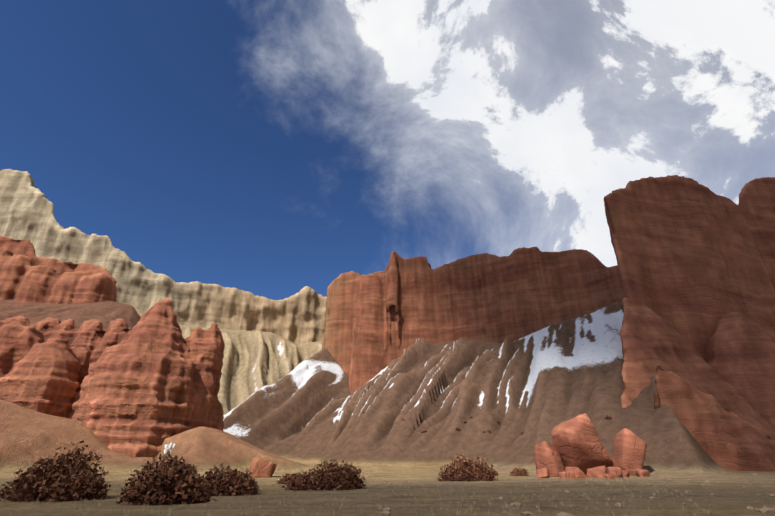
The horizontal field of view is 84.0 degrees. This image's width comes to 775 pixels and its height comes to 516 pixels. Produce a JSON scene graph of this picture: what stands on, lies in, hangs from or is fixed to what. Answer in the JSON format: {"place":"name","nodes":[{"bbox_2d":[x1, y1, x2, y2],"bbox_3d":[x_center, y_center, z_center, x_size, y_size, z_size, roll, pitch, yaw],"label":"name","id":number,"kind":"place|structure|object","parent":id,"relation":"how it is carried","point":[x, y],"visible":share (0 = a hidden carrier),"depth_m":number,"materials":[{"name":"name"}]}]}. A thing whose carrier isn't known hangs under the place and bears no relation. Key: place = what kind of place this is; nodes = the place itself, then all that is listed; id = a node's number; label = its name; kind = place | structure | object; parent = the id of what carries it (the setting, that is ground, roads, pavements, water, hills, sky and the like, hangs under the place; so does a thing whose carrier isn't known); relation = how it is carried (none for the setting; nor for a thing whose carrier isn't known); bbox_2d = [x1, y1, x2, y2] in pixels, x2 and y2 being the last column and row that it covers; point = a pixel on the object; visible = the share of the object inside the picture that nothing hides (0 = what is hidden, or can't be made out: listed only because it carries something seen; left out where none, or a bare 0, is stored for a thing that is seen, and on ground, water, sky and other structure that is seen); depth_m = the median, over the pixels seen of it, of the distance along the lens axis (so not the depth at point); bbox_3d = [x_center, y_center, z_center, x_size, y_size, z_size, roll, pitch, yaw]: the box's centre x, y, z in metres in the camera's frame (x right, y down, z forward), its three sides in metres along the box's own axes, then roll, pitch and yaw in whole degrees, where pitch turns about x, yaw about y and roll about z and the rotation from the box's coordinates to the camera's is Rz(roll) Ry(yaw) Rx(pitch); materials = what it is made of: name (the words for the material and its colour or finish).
{"place":"outdoors","nodes":[
{"label":"outdoors","id":0,"kind":"place"},
{"bbox_2d":[164,443,174,452],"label":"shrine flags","id":1,"kind":"object","parent":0,"point":[169,448],"visible":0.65,"depth_m":47.70},
{"bbox_2d":[0,300,774,515],"bbox_3d":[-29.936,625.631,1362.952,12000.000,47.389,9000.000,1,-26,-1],"label":"terrain","id":2,"kind":"structure","parent":0,"point":[289,407],"depth_m":69.74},
{"bbox_2d":[0,439,111,501],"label":"shrub","id":3,"kind":"object","parent":2,"relation":"on","point":[61,478],"visible":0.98,"depth_m":19.43,"materials":[{"name":"brown plant"}]},
{"bbox_2d":[0,236,116,303],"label":"red cliff","id":4,"kind":"structure","parent":2,"relation":"on","point":[27,275],"depth_m":119.52,"materials":[{"name":"red stone"}]},
{"bbox_2d":[0,298,224,456],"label":"red cliff hoodoos","id":5,"kind":"object","parent":2,"relation":"on","point":[148,384],"visible":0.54,"depth_m":58.52,"materials":[{"name":"stone"}]},
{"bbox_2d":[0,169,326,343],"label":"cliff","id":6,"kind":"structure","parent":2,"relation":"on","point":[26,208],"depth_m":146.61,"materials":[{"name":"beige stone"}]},
{"bbox_2d":[115,450,213,505],"bbox_3d":[-9.499,9.508,18.673,3.655,2.231,3.295,1,-26,-1],"label":"shrub","id":7,"kind":"object","parent":2,"relation":"on","point":[172,481],"visible":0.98,"depth_m":17.93,"materials":[{"name":"brown plant"}]},
{"bbox_2d":[202,460,259,495],"bbox_3d":[-8.704,12.096,23.704,3.389,1.899,3.683,1,-26,-1],"label":"shrub","id":8,"kind":"object","parent":2,"relation":"on","point":[235,482],"visible":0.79,"depth_m":23.01,"materials":[{"name":"brown plant"}]},
{"bbox_2d":[248,458,276,477],"bbox_3d":[-12.103,20.569,41.726,2.482,1.938,1.878,22,-31,-12],"label":"boulder","id":9,"kind":"object","parent":2,"relation":"on","point":[261,468],"visible":0.88,"depth_m":41.10,"materials":[{"name":"stone"}]},
{"bbox_2d":[276,473,302,483],"bbox_3d":[-7.467,17.065,33.287,2.167,0.998,1.587,11,-28,-22],"label":"shrub","id":10,"kind":"object","parent":2,"relation":"on","point":[284,479],"visible":0.44,"depth_m":33.03,"materials":[{"name":"brown plant"}]},
{"bbox_2d":[282,458,366,490],"bbox_3d":[-3.916,14.061,28.213,5.513,2.208,4.075,12,-28,-23],"label":"shrub","id":11,"kind":"object","parent":2,"relation":"on","point":[329,477],"visible":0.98,"depth_m":27.27,"materials":[{"name":"brown plant"}]},
{"bbox_2d":[0,477,708,515],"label":"grass tufts","id":12,"kind":"object","parent":2,"relation":"on","point":[435,507],"visible":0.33,"depth_m":17.16,"materials":[{"name":"plant"}]},
{"bbox_2d":[45,446,774,515],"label":"ground pebbles","id":13,"kind":"object","parent":2,"relation":"on","point":[764,509],"visible":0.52,"depth_m":16.30,"materials":[{"name":"stone"}]},
{"bbox_2d":[437,452,497,481],"bbox_3d":[6.833,18.159,37.444,4.496,2.454,4.810,17,-30,-31],"label":"shrub","id":14,"kind":"object","parent":2,"relation":"on","point":[461,468],"visible":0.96,"depth_m":36.64,"materials":[{"name":"brown plant"}]},
{"bbox_2d":[322,247,624,393],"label":"cliff","id":15,"kind":"structure","parent":2,"relation":"on","point":[377,323],"depth_m":130.62,"materials":[{"name":"red stone"}]},
{"bbox_2d":[509,466,528,475],"bbox_3d":[13.441,21.859,44.150,2.052,1.108,2.014,1,-26,-1],"label":"shrub","id":16,"kind":"object","parent":2,"relation":"on","point":[516,471],"visible":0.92,"depth_m":43.65,"materials":[{"name":"brown plant"}]},
{"bbox_2d":[536,468,548,477],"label":"boulder","id":17,"kind":"object","parent":2,"relation":"on","point":[542,473],"visible":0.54,"depth_m":39.97,"materials":[{"name":"red stone"}]},
{"bbox_2d":[534,441,565,476],"bbox_3d":[16.506,20.331,43.107,3.060,3.436,2.541,22,-32,-24],"label":"boulder","id":18,"kind":"object","parent":2,"relation":"on","point":[547,455],"visible":0.71,"depth_m":42.29,"materials":[{"name":"stone"}]},
{"bbox_2d":[558,471,575,478],"bbox_3d":[16.294,19.737,38.967,1.341,0.761,0.851,1,-26,-2],"label":"boulder","id":19,"kind":"object","parent":2,"relation":"on","point":[567,475],"visible":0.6,"depth_m":38.67,"materials":[{"name":"red stone"}]},
{"bbox_2d":[565,467,588,478],"bbox_3d":[17.510,19.826,39.499,1.965,1.136,1.343,19,-30,-14],"label":"boulder","id":20,"kind":"object","parent":2,"relation":"on","point":[578,472],"visible":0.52,"depth_m":38.97,"materials":[{"name":"red stone"}]},
{"bbox_2d":[551,413,613,473],"bbox_3d":[19.449,19.269,43.297,4.015,6.000,3.348,-20,-11,-20],"label":"boulder","id":21,"kind":"object","parent":2,"relation":"on","point":[577,442],"visible":0.81,"depth_m":42.45,"materials":[{"name":"stone"}]},
{"bbox_2d":[587,465,606,477],"bbox_3d":[19.549,20.076,40.025,1.405,1.295,2.060,-19,-19,34],"label":"boulder","id":22,"kind":"object","parent":2,"relation":"on","point":[597,472],"visible":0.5,"depth_m":39.63,"materials":[{"name":"red stone"}]},
{"bbox_2d":[604,474,613,478],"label":"boulder","id":23,"kind":"object","parent":2,"relation":"on","point":[609,476],"visible":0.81,"depth_m":37.39,"materials":[{"name":"stone"}]},
{"bbox_2d":[606,467,622,477],"bbox_3d":[21.604,20.500,40.919,1.333,1.126,1.555,1,-30,10],"label":"boulder","id":24,"kind":"object","parent":2,"relation":"on","point":[616,472],"visible":0.71,"depth_m":40.43,"materials":[{"name":"stone"}]},
{"bbox_2d":[622,470,629,477],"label":"boulder","id":25,"kind":"object","parent":2,"relation":"on","point":[625,473],"visible":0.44,"depth_m":41.08,"materials":[{"name":"red stone"}]},
{"bbox_2d":[611,428,646,475],"bbox_3d":[25.721,20.818,45.928,2.734,4.764,2.355,19,-19,7],"label":"tall boulder","id":26,"kind":"object","parent":2,"relation":"on","point":[630,448],"visible":0.79,"depth_m":45.18,"materials":[{"name":"red stone"}]},
{"bbox_2d":[636,468,649,476],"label":"boulder","id":27,"kind":"object","parent":2,"relation":"on","point":[642,473],"visible":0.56,"depth_m":41.99,"materials":[{"name":"red stone"}]},
{"bbox_2d":[604,175,774,360],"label":"cliff","id":28,"kind":"structure","parent":2,"relation":"on","point":[695,261],"depth_m":89.44,"materials":[{"name":"red stone"}]},
{"bbox_2d":[620,297,774,470],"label":"cliff","id":29,"kind":"structure","parent":2,"relation":"on","point":[720,401],"depth_m":68.36,"materials":[{"name":"red stone"}]},
{"bbox_2d":[0,0,774,299],"label":"sky","id":30,"kind":"structure","parent":0,"point":[270,149],"materials":[{"name":"blue"}]}
]}

